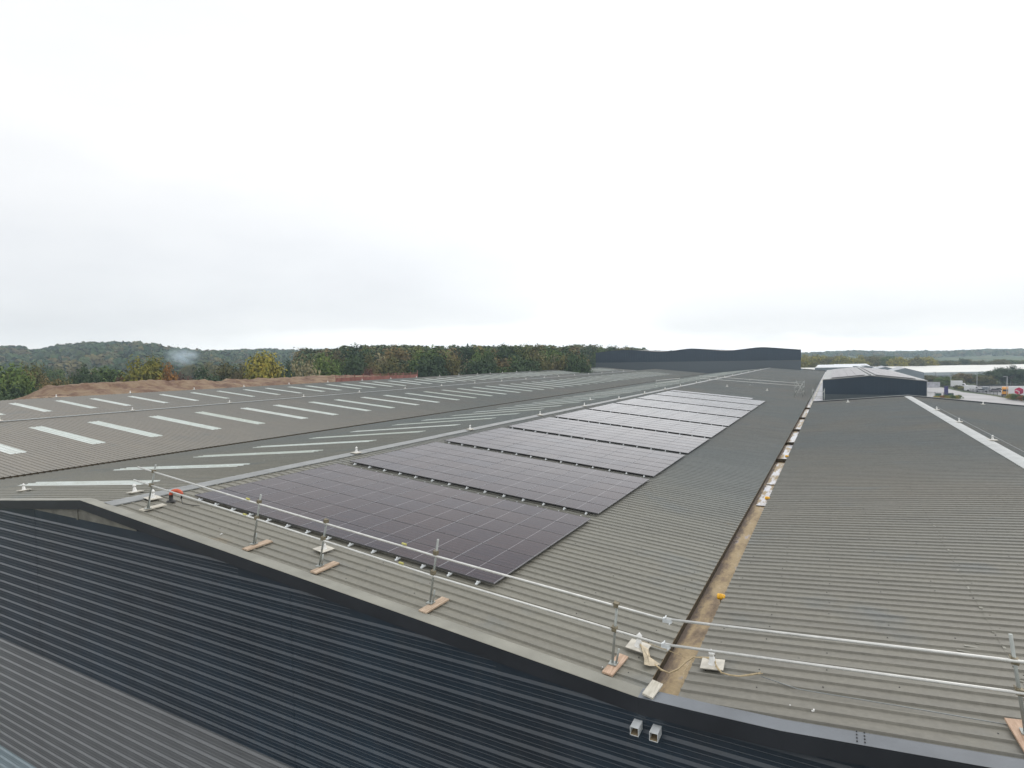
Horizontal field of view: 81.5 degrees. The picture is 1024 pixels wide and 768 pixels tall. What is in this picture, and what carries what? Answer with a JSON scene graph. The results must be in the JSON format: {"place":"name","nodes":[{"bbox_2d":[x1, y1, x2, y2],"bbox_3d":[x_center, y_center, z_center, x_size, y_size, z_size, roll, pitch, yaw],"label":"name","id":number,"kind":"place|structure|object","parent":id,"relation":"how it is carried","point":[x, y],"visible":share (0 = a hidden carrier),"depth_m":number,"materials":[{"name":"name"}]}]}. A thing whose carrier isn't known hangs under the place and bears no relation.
{"place":"outdoors","nodes":[
{"label":"outdoors","id":0,"kind":"place"},
{"bbox_2d":[13,375,374,399],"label":"earth bank","id":1,"kind":"structure","parent":0,"point":[106,388],"depth_m":91.25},
{"bbox_2d":[335,370,417,381],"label":"site fence","id":2,"kind":"object","parent":1,"relation":"on","point":[375,377],"visible":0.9,"depth_m":126.70,"materials":[{"name":"red"}]},
{"bbox_2d":[0,0,1023,352],"label":"sky","id":3,"kind":"structure","parent":0,"point":[808,176],"materials":[{"name":"white"}]},
{"bbox_2d":[7,380,1023,766],"bbox_3d":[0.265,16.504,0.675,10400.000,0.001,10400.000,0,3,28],"label":"ground","id":4,"kind":"structure","parent":0,"point":[809,400],"depth_m":219.96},
{"bbox_2d":[0,391,19,400],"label":"bush","id":5,"kind":"object","parent":4,"relation":"on","point":[8,397],"visible":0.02,"depth_m":91.67,"materials":[{"name":"green plant"}]},
{"bbox_2d":[0,382,26,398],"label":"bush","id":6,"kind":"object","parent":4,"relation":"on","point":[14,390],"visible":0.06,"depth_m":100.42,"materials":[{"name":"green plant"}]},
{"bbox_2d":[0,362,41,394],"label":"broadleaf tree","id":7,"kind":"object","parent":4,"relation":"on","point":[10,376],"visible":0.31,"depth_m":119.59,"materials":[{"name":"green plant"}]},
{"bbox_2d":[18,374,33,394],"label":"bush","id":8,"kind":"object","parent":4,"relation":"on","point":[27,390],"visible":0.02,"depth_m":104.06,"materials":[{"name":"green plant"}]},
{"bbox_2d":[20,361,45,389],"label":"broadleaf tree","id":9,"kind":"object","parent":4,"relation":"on","point":[38,370],"visible":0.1,"depth_m":128.38,"materials":[{"name":"green plant"}]},
{"bbox_2d":[34,373,65,388],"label":"bush","id":10,"kind":"object","parent":4,"relation":"on","point":[44,383],"visible":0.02,"depth_m":111.38,"materials":[{"name":"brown plant"}]},
{"bbox_2d":[44,367,66,384],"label":"broadleaf tree","id":11,"kind":"object","parent":4,"relation":"on","point":[60,373],"visible":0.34,"depth_m":260.05,"materials":[{"name":"green plant"}]},
{"bbox_2d":[66,363,103,383],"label":"broadleaf tree","id":12,"kind":"object","parent":4,"relation":"on","point":[85,377],"visible":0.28,"depth_m":139.06,"materials":[{"name":"green plant"}]},
{"bbox_2d":[88,364,123,381],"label":"broadleaf tree","id":13,"kind":"object","parent":4,"relation":"on","point":[107,374],"visible":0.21,"depth_m":163.24,"materials":[{"name":"green plant"}]},
{"bbox_2d":[119,354,165,381],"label":"broadleaf tree","id":14,"kind":"object","parent":4,"relation":"on","point":[152,370],"visible":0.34,"depth_m":139.16,"materials":[{"name":"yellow plant"}]},
{"bbox_2d":[156,361,179,380],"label":"broadleaf tree","id":15,"kind":"object","parent":4,"relation":"on","point":[169,377],"visible":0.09,"depth_m":135.85,"materials":[{"name":"orange plant"}]},
{"bbox_2d":[181,363,199,379],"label":"broadleaf tree","id":16,"kind":"object","parent":4,"relation":"on","point":[191,371],"visible":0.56,"depth_m":390.94,"materials":[{"name":"green plant"}]},
{"bbox_2d":[184,365,220,380],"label":"broadleaf tree","id":17,"kind":"object","parent":4,"relation":"on","point":[205,375],"visible":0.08,"depth_m":149.79,"materials":[{"name":"green plant"}]},
{"bbox_2d":[200,361,218,376],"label":"broadleaf tree","id":18,"kind":"object","parent":4,"relation":"on","point":[208,364],"visible":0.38,"depth_m":375.71,"materials":[{"name":"green plant"}]},
{"bbox_2d":[211,359,244,380],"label":"broadleaf tree","id":19,"kind":"object","parent":4,"relation":"on","point":[225,369],"visible":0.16,"depth_m":156.26,"materials":[{"name":"green plant"}]},
{"bbox_2d":[242,348,291,378],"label":"broadleaf tree","id":20,"kind":"object","parent":4,"relation":"on","point":[264,367],"visible":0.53,"depth_m":148.38,"materials":[{"name":"yellow plant"}]},
{"bbox_2d":[279,360,295,377],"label":"broadleaf tree","id":21,"kind":"object","parent":4,"relation":"on","point":[287,367],"visible":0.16,"depth_m":149.75,"materials":[{"name":"green plant"}]},
{"bbox_2d":[288,347,320,376],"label":"broadleaf tree","id":22,"kind":"object","parent":4,"relation":"on","point":[308,370],"visible":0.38,"depth_m":159.17,"materials":[{"name":"grey plant"}]},
{"bbox_2d":[312,352,340,375],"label":"broadleaf tree","id":23,"kind":"object","parent":4,"relation":"on","point":[325,368],"visible":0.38,"depth_m":166.96,"materials":[{"name":"green plant"}]},
{"bbox_2d":[328,348,345,366],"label":"broadleaf tree","id":24,"kind":"object","parent":4,"relation":"on","point":[336,354],"visible":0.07,"depth_m":202.56,"materials":[{"name":"green plant"}]},
{"bbox_2d":[332,358,350,374],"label":"broadleaf tree","id":25,"kind":"object","parent":4,"relation":"on","point":[342,365],"visible":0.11,"depth_m":178.81,"materials":[{"name":"green plant"}]},
{"bbox_2d":[333,342,364,360],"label":"broadleaf tree","id":26,"kind":"object","parent":4,"relation":"on","point":[353,350],"visible":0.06,"depth_m":209.00,"materials":[{"name":"green plant"}]},
{"bbox_2d":[0,367,706,479],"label":"warehouse","id":27,"kind":"structure","parent":4,"relation":"on","point":[38,441],"depth_m":62.87,"materials":[{"name":"grey metal"}]},
{"bbox_2d":[343,352,367,374],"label":"broadleaf tree","id":28,"kind":"object","parent":4,"relation":"on","point":[355,365],"visible":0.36,"depth_m":173.78,"materials":[{"name":"green plant"}]},
{"bbox_2d":[362,352,381,373],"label":"broadleaf tree","id":29,"kind":"object","parent":4,"relation":"on","point":[370,361],"visible":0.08,"depth_m":178.87,"materials":[{"name":"green plant"}]},
{"bbox_2d":[360,347,393,367],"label":"broadleaf tree","id":30,"kind":"object","parent":4,"relation":"on","point":[371,351],"visible":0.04,"depth_m":203.33,"materials":[{"name":"green plant"}]},
{"bbox_2d":[374,354,409,375],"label":"broadleaf tree","id":31,"kind":"object","parent":4,"relation":"on","point":[391,368],"visible":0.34,"depth_m":178.54,"materials":[{"name":"green plant"}]},
{"bbox_2d":[376,344,412,365],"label":"broadleaf tree","id":32,"kind":"object","parent":4,"relation":"on","point":[402,354],"visible":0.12,"depth_m":195.98,"materials":[{"name":"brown plant"}]},
{"bbox_2d":[0,368,825,767],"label":"warehouse","id":33,"kind":"structure","parent":4,"relation":"on","point":[178,630],"depth_m":16.88,"materials":[{"name":"grey metal"}]},
{"bbox_2d":[166,489,198,505],"bbox_3d":[-10.805,3.728,19.624,1.292,0.522,0.298,-1,2,8],"label":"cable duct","id":34,"kind":"object","parent":33,"relation":"on","point":[171,500],"visible":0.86,"depth_m":19.64,"materials":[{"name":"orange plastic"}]},
{"bbox_2d":[313,542,334,552],"bbox_3d":[-5.170,4.411,16.348,0.420,0.328,0.420,7,6,34],"label":"roof anchor","id":35,"kind":"object","parent":33,"relation":"on","point":[326,548],"visible":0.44,"depth_m":16.32,"materials":[{"name":"white metal"}]},
{"bbox_2d":[195,463,590,584],"bbox_3d":[-4.054,4.251,20.409,11.830,0.096,7.006,6,6,28],"label":"solar array","id":36,"kind":"object","parent":33,"relation":"on","point":[503,536],"visible":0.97,"depth_m":19.55,"materials":[{"name":"glass"}]},
{"bbox_2d":[349,442,648,514],"bbox_3d":[-0.542,3.930,26.880,11.830,0.096,7.006,6,5,28],"label":"solar array","id":37,"kind":"object","parent":33,"relation":"on","point":[586,490],"visible":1,"depth_m":26.16,"materials":[{"name":"glass"}]},
{"bbox_2d":[444,427,684,476],"bbox_3d":[2.970,3.608,33.351,11.830,0.096,7.006,6,5,28],"label":"solar array","id":38,"kind":"object","parent":33,"relation":"on","point":[635,460],"visible":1,"depth_m":32.74,"materials":[{"name":"glass"}]},
{"bbox_2d":[133,464,1023,751],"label":"guardrail","id":39,"kind":"object","parent":33,"relation":"on","point":[619,660],"visible":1,"depth_m":11.40,"materials":[{"name":"metal"}]},
{"bbox_2d":[508,417,708,453],"bbox_3d":[6.482,3.287,39.823,11.830,0.096,7.006,6,6,28],"label":"solar array","id":40,"kind":"object","parent":33,"relation":"on","point":[639,437],"visible":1,"depth_m":39.30,"materials":[{"name":"glass"}]},
{"bbox_2d":[630,718,642,736],"bbox_3d":[2.193,6.062,10.488,0.150,0.150,0.260,0,3,28],"label":"overflow spout","id":41,"kind":"object","parent":33,"relation":"attached to","point":[636,726],"visible":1,"depth_m":10.46,"materials":[{"name":"metal"}]},
{"bbox_2d":[625,632,650,652],"bbox_3d":[2.607,5.267,12.216,0.420,0.328,0.420,7,6,30],"label":"roof anchor","id":42,"kind":"object","parent":33,"relation":"on","point":[633,644],"visible":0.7,"depth_m":12.18,"materials":[{"name":"white plastic"}]},
{"bbox_2d":[554,409,726,437],"bbox_3d":[9.994,2.966,46.294,11.830,0.096,7.006,6,5,28],"label":"solar array","id":43,"kind":"object","parent":33,"relation":"on","point":[674,426],"visible":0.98,"depth_m":45.83,"materials":[{"name":"glass"}]},
{"bbox_2d":[588,403,739,425],"bbox_3d":[13.506,2.644,52.766,11.830,0.096,7.006,6,5,28],"label":"solar array","id":44,"kind":"object","parent":33,"relation":"on","point":[700,418],"visible":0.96,"depth_m":52.34,"materials":[{"name":"glass"}]},
{"bbox_2d":[616,398,749,417],"bbox_3d":[17.018,2.323,59.237,11.830,0.096,7.006,6,6,28],"label":"solar array","id":45,"kind":"object","parent":33,"relation":"on","point":[691,408],"visible":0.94,"depth_m":58.82,"materials":[{"name":"glass"}]},
{"bbox_2d":[639,394,757,410],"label":"solar array","id":46,"kind":"object","parent":33,"relation":"on","point":[746,407],"visible":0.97,"depth_m":65.32,"materials":[{"name":"glass"}]},
{"bbox_2d":[657,391,764,404],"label":"solar array","id":47,"kind":"object","parent":33,"relation":"on","point":[715,398],"visible":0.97,"depth_m":71.78,"materials":[{"name":"glass"}]},
{"bbox_2d":[670,390,752,398],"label":"solar array","id":48,"kind":"object","parent":33,"relation":"on","point":[711,394],"visible":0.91,"depth_m":76.93,"materials":[{"name":"glass"}]},
{"bbox_2d":[700,376,801,388],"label":"guardrail","id":49,"kind":"object","parent":33,"relation":"on","point":[753,382],"visible":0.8,"depth_m":103.72,"materials":[{"name":"grey metal"}]},
{"bbox_2d":[404,356,427,375],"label":"broadleaf tree","id":50,"kind":"object","parent":4,"relation":"on","point":[412,366],"visible":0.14,"depth_m":178.96,"materials":[{"name":"green plant"}]},
{"bbox_2d":[407,351,450,376],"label":"broadleaf tree","id":51,"kind":"object","parent":4,"relation":"on","point":[436,367],"visible":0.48,"depth_m":177.20,"materials":[{"name":"green plant"}]},
{"bbox_2d":[411,344,449,366],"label":"broadleaf tree","id":52,"kind":"object","parent":4,"relation":"on","point":[427,351],"visible":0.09,"depth_m":200.17,"materials":[{"name":"green plant"}]},
{"bbox_2d":[433,345,461,371],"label":"broadleaf tree","id":53,"kind":"object","parent":4,"relation":"on","point":[448,357],"visible":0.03,"depth_m":206.27,"materials":[{"name":"green plant"}]},
{"bbox_2d":[443,354,462,375],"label":"broadleaf tree","id":54,"kind":"object","parent":4,"relation":"on","point":[453,369],"visible":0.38,"depth_m":181.02,"materials":[{"name":"green plant"}]},
{"bbox_2d":[457,342,478,369],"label":"broadleaf tree","id":55,"kind":"object","parent":4,"relation":"on","point":[469,352],"visible":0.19,"depth_m":205.33,"materials":[{"name":"green plant"}]},
{"bbox_2d":[458,359,496,374],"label":"broadleaf tree","id":56,"kind":"object","parent":4,"relation":"on","point":[482,368],"visible":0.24,"depth_m":168.94,"materials":[{"name":"green plant"}]},
{"bbox_2d":[465,347,498,367],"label":"broadleaf tree","id":57,"kind":"object","parent":4,"relation":"on","point":[478,357],"visible":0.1,"depth_m":201.39,"materials":[{"name":"green plant"}]},
{"bbox_2d":[481,350,497,372],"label":"broadleaf tree","id":58,"kind":"object","parent":4,"relation":"on","point":[489,359],"visible":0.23,"depth_m":181.11,"materials":[{"name":"green plant"}]},
{"bbox_2d":[493,357,514,371],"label":"broadleaf tree","id":59,"kind":"object","parent":4,"relation":"on","point":[501,365],"visible":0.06,"depth_m":184.41,"materials":[{"name":"brown plant"}]},
{"bbox_2d":[495,355,519,402],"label":"broadleaf tree","id":60,"kind":"object","parent":4,"relation":"on","point":[504,370],"visible":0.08,"depth_m":174.92,"materials":[{"name":"green plant"}]},
{"bbox_2d":[493,342,528,364],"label":"broadleaf tree","id":61,"kind":"object","parent":4,"relation":"on","point":[504,353],"visible":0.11,"depth_m":202.49,"materials":[{"name":"green plant"}]},
{"bbox_2d":[509,344,531,364],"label":"broadleaf tree","id":62,"kind":"object","parent":4,"relation":"on","point":[525,354],"visible":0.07,"depth_m":203.17,"materials":[{"name":"green plant"}]},
{"bbox_2d":[510,355,541,401],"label":"broadleaf tree","id":63,"kind":"object","parent":4,"relation":"on","point":[522,366],"visible":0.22,"depth_m":168.91,"materials":[{"name":"green plant"}]},
{"bbox_2d":[523,343,549,361],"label":"broadleaf tree","id":64,"kind":"object","parent":4,"relation":"on","point":[533,351],"visible":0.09,"depth_m":212.05,"materials":[{"name":"green plant"}]},
{"bbox_2d":[533,351,552,397],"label":"broadleaf tree","id":65,"kind":"object","parent":4,"relation":"on","point":[544,366],"visible":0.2,"depth_m":178.69,"materials":[{"name":"green plant"}]},
{"bbox_2d":[536,347,562,364],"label":"broadleaf tree","id":66,"kind":"object","parent":4,"relation":"on","point":[553,352],"visible":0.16,"depth_m":201.00,"materials":[{"name":"green plant"}]},
{"bbox_2d":[551,351,590,370],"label":"broadleaf tree","id":67,"kind":"object","parent":4,"relation":"on","point":[562,365],"visible":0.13,"depth_m":182.25,"materials":[{"name":"green plant"}]},
{"bbox_2d":[564,349,592,372],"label":"broadleaf tree","id":68,"kind":"object","parent":4,"relation":"on","point":[577,364],"visible":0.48,"depth_m":176.67,"materials":[{"name":"green plant"}]},
{"bbox_2d":[579,345,595,367],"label":"broadleaf tree","id":69,"kind":"object","parent":4,"relation":"on","point":[590,354],"visible":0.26,"depth_m":327.99,"materials":[{"name":"green plant"}]},
{"bbox_2d":[596,347,800,373],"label":"hall","id":70,"kind":"structure","parent":4,"relation":"on","point":[712,360],"depth_m":224.72,"materials":[{"name":"metal"}]},
{"bbox_2d":[803,354,823,367],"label":"broadleaf tree","id":71,"kind":"object","parent":4,"relation":"on","point":[813,361],"visible":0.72,"depth_m":452.70,"materials":[{"name":"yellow plant"}]},
{"bbox_2d":[638,395,1023,767],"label":"warehouse","id":72,"kind":"structure","parent":4,"relation":"on","point":[896,520],"depth_m":13.45,"materials":[{"name":"grey metal"}]},
{"bbox_2d":[642,679,662,699],"bbox_3d":[2.516,5.460,10.636,0.203,0.097,0.463,1,3,36],"label":"loose board","id":73,"kind":"object","parent":72,"relation":"on","point":[652,689],"visible":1,"depth_m":10.60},
{"bbox_2d":[649,724,661,742],"bbox_3d":[2.492,6.064,10.326,0.150,0.150,0.260,0,3,28],"label":"overflow spout","id":74,"kind":"object","parent":72,"relation":"attached to","point":[655,732],"visible":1,"depth_m":10.28,"materials":[{"name":"metal"}]},
{"bbox_2d":[700,652,724,670],"bbox_3d":[3.831,5.243,11.391,0.420,0.328,0.420,-6,0,24],"label":"roof anchor","id":75,"kind":"object","parent":72,"relation":"on","point":[708,663],"visible":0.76,"depth_m":11.35,"materials":[{"name":"white plastic"}]},
{"bbox_2d":[640,640,762,678],"bbox_3d":[3.511,5.419,11.378,2.371,0.296,0.958,0,3,28],"label":"frayed strap","id":76,"kind":"object","parent":75,"relation":"attached to","point":[649,660],"visible":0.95,"depth_m":11.63,"materials":[{"name":"beige fabric"}]},
{"bbox_2d":[761,676,1006,724],"bbox_3d":[5.977,5.183,9.689,3.681,0.358,0.207,1,3,35],"label":"safety cable","id":77,"kind":"object","parent":72,"relation":"on","point":[886,703],"visible":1,"depth_m":9.62,"materials":[{"name":"metal"}]},
{"bbox_2d":[815,364,852,389],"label":"flat roofed unit","id":78,"kind":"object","parent":4,"relation":"on","point":[827,367],"visible":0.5,"depth_m":268.20,"materials":[{"name":"white metal"}]},
{"bbox_2d":[828,355,853,364],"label":"broadleaf tree","id":79,"kind":"object","parent":4,"relation":"on","point":[842,360],"visible":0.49,"depth_m":436.79,"materials":[{"name":"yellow plant"}]},
{"bbox_2d":[851,354,874,366],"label":"broadleaf tree","id":80,"kind":"object","parent":4,"relation":"on","point":[860,360],"visible":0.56,"depth_m":448.00,"materials":[{"name":"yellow plant"}]},
{"bbox_2d":[863,354,881,366],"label":"broadleaf tree","id":81,"kind":"object","parent":4,"relation":"on","point":[873,359],"visible":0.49,"depth_m":447.66,"materials":[{"name":"green plant"}]},
{"bbox_2d":[822,367,927,399],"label":"industrial unit","id":82,"kind":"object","parent":4,"relation":"on","point":[868,384],"visible":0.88,"depth_m":81.76,"materials":[{"name":"metal"}]},
{"bbox_2d":[832,367,864,377],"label":"solar array","id":83,"kind":"object","parent":82,"relation":"on","point":[852,371],"visible":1,"depth_m":98.60,"materials":[{"name":"glass"}]},
{"bbox_2d":[861,367,915,378],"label":"solar array","id":84,"kind":"object","parent":82,"relation":"on","point":[883,372],"visible":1,"depth_m":95.33,"materials":[{"name":"glass"}]},
{"bbox_2d":[877,355,896,366],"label":"broadleaf tree","id":85,"kind":"object","parent":4,"relation":"on","point":[883,363],"visible":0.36,"depth_m":457.86,"materials":[{"name":"green plant"}]},
{"bbox_2d":[885,356,911,365],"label":"broadleaf tree","id":86,"kind":"object","parent":4,"relation":"on","point":[899,361],"visible":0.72,"depth_m":440.94,"materials":[{"name":"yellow plant"}]},
{"bbox_2d":[889,367,923,378],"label":"gabled unit","id":87,"kind":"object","parent":4,"relation":"on","point":[914,373],"visible":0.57,"depth_m":244.19,"materials":[{"name":"metal"}]},
{"bbox_2d":[801,364,1023,377],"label":"white warehouse","id":88,"kind":"structure","parent":4,"relation":"on","point":[944,370],"depth_m":386.45,"materials":[{"name":"metal"}]},
{"bbox_2d":[908,355,926,365],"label":"broadleaf tree","id":89,"kind":"object","parent":4,"relation":"on","point":[918,362],"visible":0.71,"depth_m":438.06,"materials":[{"name":"green plant"}]},
{"bbox_2d":[910,356,940,365],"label":"broadleaf tree","id":90,"kind":"object","parent":4,"relation":"on","point":[929,362],"visible":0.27,"depth_m":443.62,"materials":[{"name":"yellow plant"}]},
{"bbox_2d":[933,376,953,386],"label":"broadleaf tree","id":91,"kind":"object","parent":4,"relation":"on","point":[946,380],"visible":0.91,"depth_m":288.38,"materials":[{"name":"green plant"}]},
{"bbox_2d":[951,372,975,382],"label":"broadleaf tree","id":92,"kind":"object","parent":4,"relation":"on","point":[968,377],"visible":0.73,"depth_m":297.25,"materials":[{"name":"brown plant"}]},
{"bbox_2d":[971,375,998,385],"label":"broadleaf tree","id":93,"kind":"object","parent":4,"relation":"on","point":[982,379],"visible":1,"depth_m":290.57,"materials":[{"name":"green plant"}]},
{"bbox_2d":[948,385,1023,394],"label":"car park","id":94,"kind":"structure","parent":4,"relation":"on","point":[993,386],"depth_m":282.48,"materials":[{"name":"grey asphalt"}]},
{"bbox_2d":[1008,386,1023,394],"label":"lorry trailer","id":95,"kind":"object","parent":94,"relation":"on","point":[1014,390],"visible":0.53,"depth_m":207.06,"materials":[{"name":"white paint"}]},
{"bbox_2d":[978,370,1008,384],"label":"broadleaf tree","id":96,"kind":"object","parent":4,"relation":"on","point":[995,374],"visible":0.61,"depth_m":293.50,"materials":[{"name":"green plant"}]},
{"bbox_2d":[988,358,1011,364],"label":"broadleaf tree","id":97,"kind":"object","parent":4,"relation":"on","point":[999,362],"visible":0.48,"depth_m":440.84,"materials":[{"name":"green plant"}]},
{"bbox_2d":[996,364,1023,384],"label":"broadleaf tree","id":98,"kind":"object","parent":4,"relation":"on","point":[1012,372],"visible":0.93,"depth_m":290.73,"materials":[{"name":"green plant"}]},
{"bbox_2d":[10,354,1023,379],"bbox_3d":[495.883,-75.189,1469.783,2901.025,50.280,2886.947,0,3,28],"label":"hills","id":99,"kind":"structure","parent":0,"point":[992,358],"depth_m":1130.73,"materials":[{"name":"green plant"}]},
{"bbox_2d":[290,344,646,375],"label":"woodland","id":100,"kind":"object","parent":99,"relation":"on","point":[308,352],"visible":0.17,"depth_m":262.87,"materials":[{"name":"green plant"}]},
{"bbox_2d":[0,340,1023,374],"bbox_3d":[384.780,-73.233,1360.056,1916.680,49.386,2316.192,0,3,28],"label":"woodland","id":101,"kind":"object","parent":99,"relation":"on","point":[114,354],"visible":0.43,"depth_m":678.19,"materials":[{"name":"green plant"}]},
{"bbox_2d":[927,387,1023,404],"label":"road","id":102,"kind":"structure","parent":0,"point":[975,397],"depth_m":218.00,"materials":[{"name":"grey asphalt"}]},
{"bbox_3d":[-43.199,2.962,50.125,0.420,0.327,0.420,7,6,33],"label":"roof anchor","id":103,"kind":"object","parent":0,"visible":0},
{"bbox_2d":[3,371,610,417],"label":"safety cable","id":104,"kind":"object","parent":103,"relation":"attached to","point":[242,399],"visible":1,"depth_m":67.62,"materials":[{"name":"metal"}]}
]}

